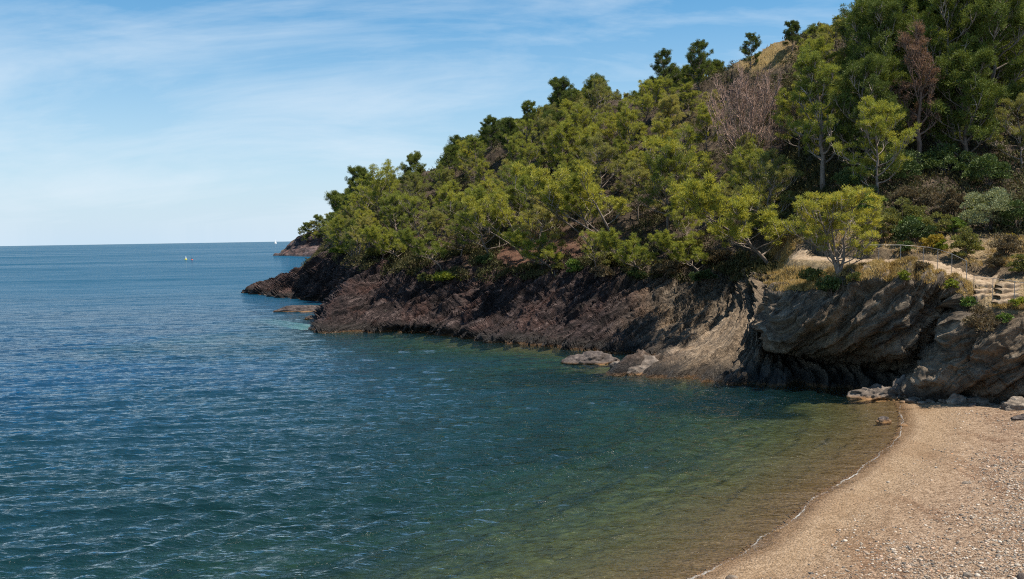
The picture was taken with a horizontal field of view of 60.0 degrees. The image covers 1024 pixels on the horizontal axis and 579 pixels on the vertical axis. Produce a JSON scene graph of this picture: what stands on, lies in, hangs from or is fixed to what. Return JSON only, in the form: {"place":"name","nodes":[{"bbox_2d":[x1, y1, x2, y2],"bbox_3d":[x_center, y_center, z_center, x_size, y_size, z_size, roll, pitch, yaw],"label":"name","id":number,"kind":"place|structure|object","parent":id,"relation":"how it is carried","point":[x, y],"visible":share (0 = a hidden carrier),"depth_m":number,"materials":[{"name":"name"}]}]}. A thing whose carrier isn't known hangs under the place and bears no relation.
{"place":"outdoors","nodes":[
{"label":"outdoors","id":0,"kind":"place"},
{"bbox_2d":[273,230,324,256],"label":"headland terrain","id":1,"kind":"structure","parent":0,"point":[297,246],"depth_m":484.64,"materials":[{"name":"stone"}]},
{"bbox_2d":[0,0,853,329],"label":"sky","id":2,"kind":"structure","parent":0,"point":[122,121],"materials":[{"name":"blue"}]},
{"bbox_2d":[0,241,912,578],"bbox_3d":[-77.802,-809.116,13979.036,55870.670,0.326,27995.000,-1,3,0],"label":"sea water","id":3,"kind":"structure","parent":0,"point":[164,407],"depth_m":40.50,"materials":[{"name":"liquid"}]},
{"bbox_2d":[561,351,619,368],"bbox_3d":[5.099,4.389,56.513,4.029,1.057,2.966,-1,3,0],"label":"sea rock","id":4,"kind":"object","parent":3,"relation":"in","point":[596,359],"visible":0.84,"depth_m":55.54,"materials":[{"name":"stone"}]},
{"bbox_2d":[161,330,899,578],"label":"seabed","id":5,"kind":"structure","parent":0,"point":[566,518],"depth_m":30.41,"materials":[{"name":"sand"}]},
{"bbox_2d":[609,354,658,375],"bbox_3d":[7.488,4.509,52.413,3.487,1.372,2.942,-2,3,-11],"label":"sea rock","id":6,"kind":"object","parent":5,"relation":"on","point":[647,361],"visible":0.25,"depth_m":51.63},
{"bbox_2d":[241,2,1023,403],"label":"headland terrain","id":7,"kind":"structure","parent":0,"point":[871,330],"depth_m":60.95,"materials":[{"name":"stone"}]},
{"bbox_2d":[326,215,346,247],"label":"pine tree","id":8,"kind":"object","parent":7,"relation":"on","point":[338,223],"visible":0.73,"depth_m":113.57,"materials":[{"name":"green plant"}]},
{"bbox_2d":[343,165,368,206],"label":"pine tree","id":9,"kind":"object","parent":7,"relation":"on","point":[356,172],"visible":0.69,"depth_m":129.29,"materials":[{"name":"green plant"}]},
{"bbox_2d":[347,215,375,253],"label":"pine tree","id":10,"kind":"object","parent":7,"relation":"on","point":[363,221],"visible":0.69,"depth_m":91.63,"materials":[{"name":"green plant"}]},
{"bbox_2d":[351,158,405,218],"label":"pine tree","id":11,"kind":"object","parent":7,"relation":"on","point":[374,182],"visible":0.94,"depth_m":100.59,"materials":[{"name":"green plant"}]},
{"bbox_2d":[358,224,406,258],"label":"pine tree","id":12,"kind":"object","parent":7,"relation":"on","point":[372,234],"visible":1,"depth_m":86.44,"materials":[{"name":"green plant"}]},
{"bbox_2d":[379,190,410,237],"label":"pine tree","id":13,"kind":"object","parent":7,"relation":"on","point":[395,208],"visible":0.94,"depth_m":93.09,"materials":[{"name":"green plant"}]},
{"bbox_2d":[398,150,426,185],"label":"pine tree","id":14,"kind":"object","parent":7,"relation":"on","point":[412,159],"visible":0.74,"depth_m":109.77,"materials":[{"name":"green plant"}]},
{"bbox_2d":[396,173,429,213],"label":"pine tree","id":15,"kind":"object","parent":7,"relation":"on","point":[415,185],"visible":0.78,"depth_m":96.10,"materials":[{"name":"green plant"}]},
{"bbox_2d":[395,192,437,236],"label":"pine tree","id":16,"kind":"object","parent":7,"relation":"on","point":[412,206],"visible":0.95,"depth_m":88.16,"materials":[{"name":"green plant"}]},
{"bbox_2d":[392,226,448,270],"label":"pine tree","id":17,"kind":"object","parent":7,"relation":"on","point":[406,237],"visible":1,"depth_m":81.07,"materials":[{"name":"green plant"}]},
{"bbox_2d":[420,206,455,248],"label":"pine tree","id":18,"kind":"object","parent":7,"relation":"on","point":[433,226],"visible":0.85,"depth_m":84.40,"materials":[{"name":"green plant"}]},
{"bbox_2d":[436,145,459,176],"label":"pine tree","id":19,"kind":"object","parent":7,"relation":"on","point":[450,157],"visible":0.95,"depth_m":107.51,"materials":[{"name":"green plant"}]},
{"bbox_2d":[442,212,482,255],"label":"pine tree","id":20,"kind":"object","parent":7,"relation":"on","point":[461,232],"visible":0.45,"depth_m":83.25,"materials":[{"name":"green plant"}]},
{"bbox_2d":[456,134,486,172],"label":"pine tree","id":21,"kind":"object","parent":7,"relation":"on","point":[470,145],"visible":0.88,"depth_m":102.20,"materials":[{"name":"green plant"}]},
{"bbox_2d":[454,185,509,253],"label":"pine tree","id":22,"kind":"object","parent":7,"relation":"on","point":[478,197],"visible":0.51,"depth_m":80.48,"materials":[{"name":"green plant"}]},
{"bbox_2d":[461,173,504,235],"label":"pine tree","id":23,"kind":"object","parent":7,"relation":"on","point":[489,184],"visible":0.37,"depth_m":85.91,"materials":[{"name":"green plant"}]},
{"bbox_2d":[444,189,532,260],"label":"pine tree","id":24,"kind":"object","parent":7,"relation":"on","point":[503,213],"visible":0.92,"depth_m":76.71,"materials":[{"name":"green plant"}]},
{"bbox_2d":[480,114,502,147],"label":"pine tree","id":25,"kind":"object","parent":7,"relation":"on","point":[488,120],"visible":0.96,"depth_m":106.43,"materials":[{"name":"green plant"}]},
{"bbox_2d":[494,116,522,157],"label":"pine tree","id":26,"kind":"object","parent":7,"relation":"on","point":[508,126],"visible":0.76,"depth_m":101.51,"materials":[{"name":"green plant"}]},
{"bbox_2d":[491,178,536,226],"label":"pine tree","id":27,"kind":"object","parent":7,"relation":"on","point":[523,202],"visible":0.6,"depth_m":82.60,"materials":[{"name":"green plant"}]},
{"bbox_2d":[503,118,537,153],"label":"pine tree","id":28,"kind":"object","parent":7,"relation":"on","point":[529,123],"visible":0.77,"depth_m":98.29,"materials":[{"name":"green plant"}]},
{"bbox_2d":[502,227,562,276],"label":"pine tree","id":29,"kind":"object","parent":7,"relation":"on","point":[516,238],"visible":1,"depth_m":72.46,"materials":[{"name":"green plant"}]},
{"bbox_2d":[515,136,552,170],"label":"pine tree","id":30,"kind":"object","parent":7,"relation":"on","point":[524,158],"visible":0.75,"depth_m":89.57,"materials":[{"name":"green plant"}]},
{"bbox_2d":[501,194,569,265],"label":"pine tree","id":31,"kind":"object","parent":7,"relation":"on","point":[544,213],"visible":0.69,"depth_m":75.20,"materials":[{"name":"green plant"}]},
{"bbox_2d":[532,113,566,171],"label":"pine tree","id":32,"kind":"object","parent":7,"relation":"on","point":[545,124],"visible":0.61,"depth_m":91.76,"materials":[{"name":"green plant"}]},
{"bbox_2d":[518,172,604,247],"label":"pine tree","id":33,"kind":"object","parent":7,"relation":"on","point":[525,182],"visible":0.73,"depth_m":74.00,"materials":[{"name":"green plant"}]},
{"bbox_2d":[545,76,581,119],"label":"pine tree","id":34,"kind":"object","parent":7,"relation":"on","point":[559,85],"visible":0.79,"depth_m":101.45,"materials":[{"name":"green plant"}]},
{"bbox_2d":[541,118,591,171],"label":"pine tree","id":35,"kind":"object","parent":7,"relation":"on","point":[558,135],"visible":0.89,"depth_m":88.91,"materials":[{"name":"green plant"}]},
{"bbox_2d":[507,158,631,251],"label":"pine tree","id":36,"kind":"object","parent":7,"relation":"on","point":[589,194],"visible":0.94,"depth_m":72.41,"materials":[{"name":"green plant"}]},
{"bbox_2d":[561,99,607,162],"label":"pine tree","id":37,"kind":"object","parent":7,"relation":"on","point":[581,112],"visible":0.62,"depth_m":90.84,"materials":[{"name":"green plant"}]},
{"bbox_2d":[565,122,609,171],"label":"pine tree","id":38,"kind":"object","parent":7,"relation":"on","point":[590,131],"visible":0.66,"depth_m":87.34,"materials":[{"name":"green plant"}]},
{"bbox_2d":[572,77,616,131],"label":"pine tree","id":39,"kind":"object","parent":7,"relation":"on","point":[598,90],"visible":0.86,"depth_m":96.96,"materials":[{"name":"green plant"}]},
{"bbox_2d":[582,72,611,110],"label":"pine tree","id":40,"kind":"object","parent":7,"relation":"on","point":[589,81],"visible":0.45,"depth_m":100.81,"materials":[{"name":"green plant"}]},
{"bbox_2d":[574,132,627,199],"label":"pine tree","id":41,"kind":"object","parent":7,"relation":"on","point":[603,147],"visible":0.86,"depth_m":82.55,"materials":[{"name":"green plant"}]},
{"bbox_2d":[601,110,637,143],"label":"pine tree","id":42,"kind":"object","parent":7,"relation":"on","point":[611,127],"visible":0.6,"depth_m":91.03,"materials":[{"name":"green plant"}]},
{"bbox_2d":[590,227,657,269],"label":"pine tree","id":43,"kind":"object","parent":7,"relation":"on","point":[607,240],"visible":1,"depth_m":67.79,"materials":[{"name":"green plant"}]},
{"bbox_2d":[615,104,654,153],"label":"pine tree","id":44,"kind":"object","parent":7,"relation":"on","point":[627,128],"visible":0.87,"depth_m":87.23,"materials":[{"name":"green plant"}]},
{"bbox_2d":[615,158,661,220],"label":"pine tree","id":45,"kind":"object","parent":7,"relation":"on","point":[632,175],"visible":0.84,"depth_m":77.43,"materials":[{"name":"green plant"}]},
{"bbox_2d":[623,78,667,124],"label":"pine tree","id":46,"kind":"object","parent":7,"relation":"on","point":[649,100],"visible":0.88,"depth_m":93.31,"materials":[{"name":"green plant"}]},
{"bbox_2d":[641,118,678,159],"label":"pine tree","id":47,"kind":"object","parent":7,"relation":"on","point":[658,128],"visible":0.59,"depth_m":85.39,"materials":[{"name":"green plant"}]},
{"bbox_2d":[301,19,1023,287],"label":"undergrowth","id":48,"kind":"object","parent":7,"relation":"on","point":[735,264],"visible":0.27,"depth_m":73.31,"materials":[{"name":"green plant"}]},
{"bbox_2d":[649,47,682,93],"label":"pine tree","id":49,"kind":"object","parent":7,"relation":"on","point":[662,69],"visible":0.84,"depth_m":99.76,"materials":[{"name":"green plant"}]},
{"bbox_2d":[649,258,687,276],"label":"bush","id":50,"kind":"object","parent":7,"relation":"on","point":[659,268],"visible":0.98,"depth_m":66.86,"materials":[{"name":"green plant"}]},
{"bbox_2d":[635,136,703,228],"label":"pine tree","id":51,"kind":"object","parent":7,"relation":"on","point":[657,168],"visible":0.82,"depth_m":73.26,"materials":[{"name":"green plant"}]},
{"bbox_2d":[651,92,694,138],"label":"pine tree","id":52,"kind":"object","parent":7,"relation":"on","point":[670,102],"visible":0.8,"depth_m":88.62,"materials":[{"name":"green plant"}]},
{"bbox_2d":[640,132,709,224],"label":"pine tree","id":53,"kind":"object","parent":7,"relation":"on","point":[658,142],"visible":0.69,"depth_m":73.26,"materials":[{"name":"green plant"}]},
{"bbox_2d":[656,122,696,183],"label":"pine tree","id":54,"kind":"object","parent":7,"relation":"on","point":[688,132],"visible":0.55,"depth_m":79.72,"materials":[{"name":"green plant"}]},
{"bbox_2d":[647,228,710,270],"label":"pine tree","id":55,"kind":"object","parent":7,"relation":"on","point":[664,242],"visible":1,"depth_m":66.43,"materials":[{"name":"green plant"}]},
{"bbox_2d":[660,193,713,240],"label":"pine tree","id":56,"kind":"object","parent":7,"relation":"on","point":[673,212],"visible":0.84,"depth_m":70.63,"materials":[{"name":"green plant"}]},
{"bbox_2d":[677,81,700,118],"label":"pine tree","id":57,"kind":"object","parent":7,"relation":"on","point":[686,93],"visible":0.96,"depth_m":93.84,"materials":[{"name":"green plant"}]},
{"bbox_2d":[682,39,713,90],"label":"pine tree","id":58,"kind":"object","parent":7,"relation":"on","point":[699,45],"visible":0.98,"depth_m":96.44,"materials":[{"name":"green plant"}]},
{"bbox_2d":[683,102,726,149],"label":"pine tree","id":59,"kind":"object","parent":7,"relation":"on","point":[703,117],"visible":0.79,"depth_m":83.78,"materials":[{"name":"green plant"}]},
{"bbox_2d":[700,248,733,264],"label":"bush","id":60,"kind":"object","parent":7,"relation":"on","point":[719,254],"visible":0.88,"depth_m":66.88,"materials":[{"name":"green plant"}]},
{"bbox_2d":[665,170,799,263],"bbox_3d":[14.786,-4.321,59.962,9.088,7.396,7.042,-1,3,-9],"label":"pine tree","id":61,"kind":"object","parent":7,"relation":"on","point":[697,197],"visible":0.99,"depth_m":58.88,"materials":[{"name":"green plant"}]},
{"bbox_2d":[721,132,768,187],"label":"pine tree","id":62,"kind":"object","parent":7,"relation":"on","point":[744,147],"visible":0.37,"depth_m":74.59,"materials":[{"name":"green plant"}]},
{"bbox_2d":[703,62,795,171],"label":"dead tree","id":63,"kind":"object","parent":7,"relation":"on","point":[743,84],"visible":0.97,"depth_m":75.16,"materials":[{"name":"brown plant"}]},
{"bbox_2d":[739,32,761,68],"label":"pine tree","id":64,"kind":"object","parent":7,"relation":"on","point":[745,49],"visible":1,"depth_m":92.56,"materials":[{"name":"green plant"}]},
{"bbox_2d":[726,138,794,220],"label":"pine tree","id":65,"kind":"object","parent":7,"relation":"on","point":[739,168],"visible":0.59,"depth_m":66.58,"materials":[{"name":"green plant"}]},
{"bbox_2d":[725,147,804,242],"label":"pine tree","id":66,"kind":"object","parent":7,"relation":"on","point":[771,173],"visible":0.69,"depth_m":63.30,"materials":[{"name":"green plant"}]},
{"bbox_2d":[782,20,801,50],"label":"pine tree","id":67,"kind":"object","parent":7,"relation":"on","point":[794,27],"visible":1,"depth_m":90.23,"materials":[{"name":"green plant"}]},
{"bbox_2d":[772,80,829,158],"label":"pine tree","id":68,"kind":"object","parent":7,"relation":"on","point":[785,109],"visible":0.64,"depth_m":71.74,"materials":[{"name":"green plant"}]},
{"bbox_2d":[792,35,845,103],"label":"pine tree","id":69,"kind":"object","parent":7,"relation":"on","point":[819,43],"visible":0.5,"depth_m":74.12,"materials":[{"name":"green plant"}]},
{"bbox_2d":[784,44,856,191],"bbox_3d":[21.638,-11.652,61.842,4.122,11.012,5.482,-2,4,-24],"label":"pine tree","id":70,"kind":"object","parent":7,"relation":"on","point":[807,63],"visible":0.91,"depth_m":61.53,"materials":[{"name":"green plant"}]},
{"bbox_2d":[801,100,847,166],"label":"pine tree","id":71,"kind":"object","parent":7,"relation":"on","point":[824,137],"visible":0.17,"depth_m":65.72,"materials":[{"name":"green plant"}]},
{"bbox_2d":[776,184,884,277],"bbox_3d":[17.133,-2.751,45.577,5.718,5.339,4.634,-3,4,-35],"label":"pine tree","id":72,"kind":"object","parent":7,"relation":"on","point":[851,199],"visible":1,"depth_m":45.23,"materials":[{"name":"green plant"}]},
{"bbox_2d":[814,275,846,296],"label":"bush","id":73,"kind":"object","parent":7,"relation":"on","point":[829,283],"visible":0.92,"depth_m":45.12,"materials":[{"name":"green plant"}]},
{"bbox_2d":[815,19,850,72],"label":"pine tree","id":74,"kind":"object","parent":7,"relation":"on","point":[841,50],"visible":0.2,"depth_m":77.64,"materials":[{"name":"green plant"}]},
{"bbox_2d":[830,0,869,56],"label":"pine tree","id":75,"kind":"object","parent":7,"relation":"on","point":[844,14],"visible":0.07,"depth_m":73.50,"materials":[{"name":"green plant"}]},
{"bbox_2d":[829,165,880,192],"bbox_3d":[22.108,-6.873,57.633,2.738,2.402,3.168,-1,3,0],"label":"bush","id":76,"kind":"object","parent":7,"relation":"on","point":[843,177],"visible":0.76,"depth_m":57.18,"materials":[{"name":"green plant"}]},
{"bbox_2d":[826,53,910,181],"bbox_3d":[24.190,-11.390,60.744,5.611,9.073,5.295,-4,4,-39],"label":"pine tree","id":77,"kind":"object","parent":7,"relation":"on","point":[870,71],"visible":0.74,"depth_m":59.90,"materials":[{"name":"green plant"}]},
{"bbox_2d":[826,95,920,194],"bbox_3d":[23.308,-8.892,56.852,5.356,7.244,4.171,2,4,37],"label":"pine tree","id":78,"kind":"object","parent":7,"relation":"on","point":[875,124],"visible":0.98,"depth_m":56.44,"materials":[{"name":"green plant"}]},
{"bbox_2d":[838,53,914,158],"bbox_3d":[25.872,-12.832,63.809,5.691,8.332,4.627,-1,3,-8],"label":"pine tree","id":79,"kind":"object","parent":7,"relation":"on","point":[892,74],"visible":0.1,"depth_m":62.76,"materials":[{"name":"green plant"}]},
{"bbox_2d":[839,0,918,93],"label":"pine tree","id":80,"kind":"object","parent":7,"relation":"on","point":[863,7],"visible":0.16,"depth_m":68.11,"materials":[{"name":"green plant"}]},
{"bbox_2d":[739,39,1023,309],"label":"dry grass","id":81,"kind":"structure","parent":7,"relation":"on","point":[781,277],"depth_m":46.23,"materials":[{"name":"plant"}]},
{"bbox_2d":[869,211,897,241],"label":"bush","id":82,"kind":"object","parent":7,"relation":"on","point":[888,218],"visible":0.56,"depth_m":49.30,"materials":[{"name":"green plant"}]},
{"bbox_2d":[843,0,928,107],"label":"pine tree","id":83,"kind":"object","parent":7,"relation":"on","point":[877,12],"visible":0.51,"depth_m":66.12,"materials":[{"name":"green plant"}]},
{"bbox_2d":[858,149,923,185],"bbox_3d":[24.840,-7.994,58.491,4.368,2.594,4.100,2,4,37],"label":"bush","id":84,"kind":"object","parent":7,"relation":"on","point":[911,168],"visible":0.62,"depth_m":57.79,"materials":[{"name":"green plant"}]},
{"bbox_2d":[883,196,929,225],"bbox_3d":[22.529,-4.390,51.022,2.690,2.008,2.429,-1,3,0],"label":"bush","id":85,"kind":"object","parent":7,"relation":"on","point":[911,210],"visible":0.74,"depth_m":50.63,"materials":[{"name":"green plant"}]},
{"bbox_2d":[889,216,938,242],"bbox_3d":[22.152,-3.301,49.076,2.708,1.658,2.436,-1,3,0],"label":"bush","id":86,"kind":"object","parent":7,"relation":"on","point":[909,230],"visible":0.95,"depth_m":48.53,"materials":[{"name":"green plant"}]},
{"bbox_2d":[890,185,938,208],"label":"bush","id":87,"kind":"object","parent":7,"relation":"on","point":[906,191],"visible":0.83,"depth_m":53.20,"materials":[{"name":"brown plant"}]},
{"bbox_2d":[888,19,944,163],"bbox_3d":[28.128,-13.030,60.805,3.809,10.672,3.353,-2,3,-12],"label":"dead pine","id":88,"kind":"object","parent":7,"relation":"on","point":[917,65],"visible":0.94,"depth_m":60.40,"materials":[{"name":"brown plant"}]},
{"bbox_2d":[921,211,953,233],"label":"bush","id":89,"kind":"object","parent":7,"relation":"on","point":[926,220],"visible":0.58,"depth_m":49.03,"materials":[{"name":"green plant"}]},
{"bbox_2d":[923,187,968,214],"bbox_3d":[25.578,-4.995,52.111,2.069,2.011,2.456,-2,4,-18],"label":"bush","id":90,"kind":"object","parent":7,"relation":"on","point":[953,201],"visible":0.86,"depth_m":51.70,"materials":[{"name":"brown plant"}]},
{"bbox_2d":[893,0,1000,141],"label":"pine tree","id":91,"kind":"object","parent":7,"relation":"on","point":[935,31],"visible":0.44,"depth_m":62.89,"materials":[{"name":"green plant"}]},
{"bbox_2d":[918,142,978,176],"bbox_3d":[29.137,-8.701,59.329,3.848,2.525,3.525,-2,3,-14],"label":"bush","id":92,"kind":"object","parent":7,"relation":"on","point":[943,155],"visible":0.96,"depth_m":59.10,"materials":[{"name":"green plant"}]},
{"bbox_2d":[948,225,984,258],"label":"bush","id":93,"kind":"object","parent":7,"relation":"on","point":[965,243],"visible":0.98,"depth_m":45.16,"materials":[{"name":"green plant"}]},
{"bbox_2d":[921,46,1013,163],"bbox_3d":[30.891,-11.937,60.102,6.192,9.064,5.034,-2,3,-11],"label":"pine tree","id":94,"kind":"object","parent":7,"relation":"on","point":[966,75],"visible":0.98,"depth_m":59.64,"materials":[{"name":"green plant"}]},
{"bbox_2d":[927,0,1023,136],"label":"pine tree","id":95,"kind":"object","parent":7,"relation":"on","point":[1001,15],"visible":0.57,"depth_m":61.65,"materials":[{"name":"green plant"}]},
{"bbox_2d":[961,304,1001,333],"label":"bush","id":96,"kind":"object","parent":7,"relation":"on","point":[977,320],"visible":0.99,"depth_m":39.14,"materials":[{"name":"brown plant"}]},
{"bbox_2d":[958,186,1015,231],"bbox_3d":[26.189,-4.380,49.055,2.900,2.683,3.161,1,4,34],"label":"bush","id":97,"kind":"object","parent":7,"relation":"on","point":[978,218],"visible":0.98,"depth_m":48.80,"materials":[{"name":"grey plant"}]},
{"bbox_2d":[961,153,1013,185],"bbox_3d":[30.300,-7.643,56.951,3.093,2.277,3.290,-1,3,0],"label":"bush","id":98,"kind":"object","parent":7,"relation":"on","point":[979,167],"visible":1,"depth_m":56.24,"materials":[{"name":"green plant"}]},
{"bbox_2d":[979,7,1023,123],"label":"pine tree","id":99,"kind":"object","parent":7,"relation":"on","point":[1019,82],"visible":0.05,"depth_m":65.37,"materials":[{"name":"green plant"}]},
{"bbox_2d":[986,92,1023,167],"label":"pine tree","id":100,"kind":"object","parent":7,"relation":"on","point":[1019,133],"visible":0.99,"depth_m":59.13,"materials":[{"name":"green plant"}]},
{"bbox_2d":[987,232,1023,257],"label":"bush","id":101,"kind":"object","parent":7,"relation":"on","point":[1002,246],"visible":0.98,"depth_m":44.10,"materials":[{"name":"brown plant"}]},
{"bbox_2d":[991,281,1022,308],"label":"stone steps","id":102,"kind":"structure","parent":7,"relation":"on","point":[1006,289],"depth_m":40.91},
{"bbox_2d":[994,199,1023,230],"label":"bush","id":103,"kind":"object","parent":7,"relation":"on","point":[1016,215],"visible":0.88,"depth_m":48.24,"materials":[{"name":"green plant"}]},
{"bbox_2d":[686,400,1023,578],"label":"beach","id":104,"kind":"structure","parent":0,"point":[789,553],"depth_m":24.74,"materials":[{"name":"sand"}]},
{"bbox_2d":[846,383,895,403],"bbox_3d":[17.606,5.028,43.113,2.895,0.899,1.826,-1,3,0],"label":"shore rock","id":105,"kind":"object","parent":104,"relation":"on","point":[872,393],"visible":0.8,"depth_m":42.67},
{"bbox_2d":[761,409,1023,578],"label":"pebbles","id":106,"kind":"object","parent":104,"relation":"on","point":[978,574],"visible":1,"depth_m":21.50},
{"bbox_2d":[887,397,1006,406],"bbox_3d":[20.573,4.984,40.459,2.816,0.935,7.829,-4,4,-41],"label":"rubble","id":107,"kind":"object","parent":104,"relation":"on","point":[915,400],"visible":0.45,"depth_m":40.51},
{"bbox_2d":[788,249,998,289],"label":"path","id":108,"kind":"structure","parent":0,"point":[800,254],"depth_m":45.44,"materials":[{"name":"soil"}]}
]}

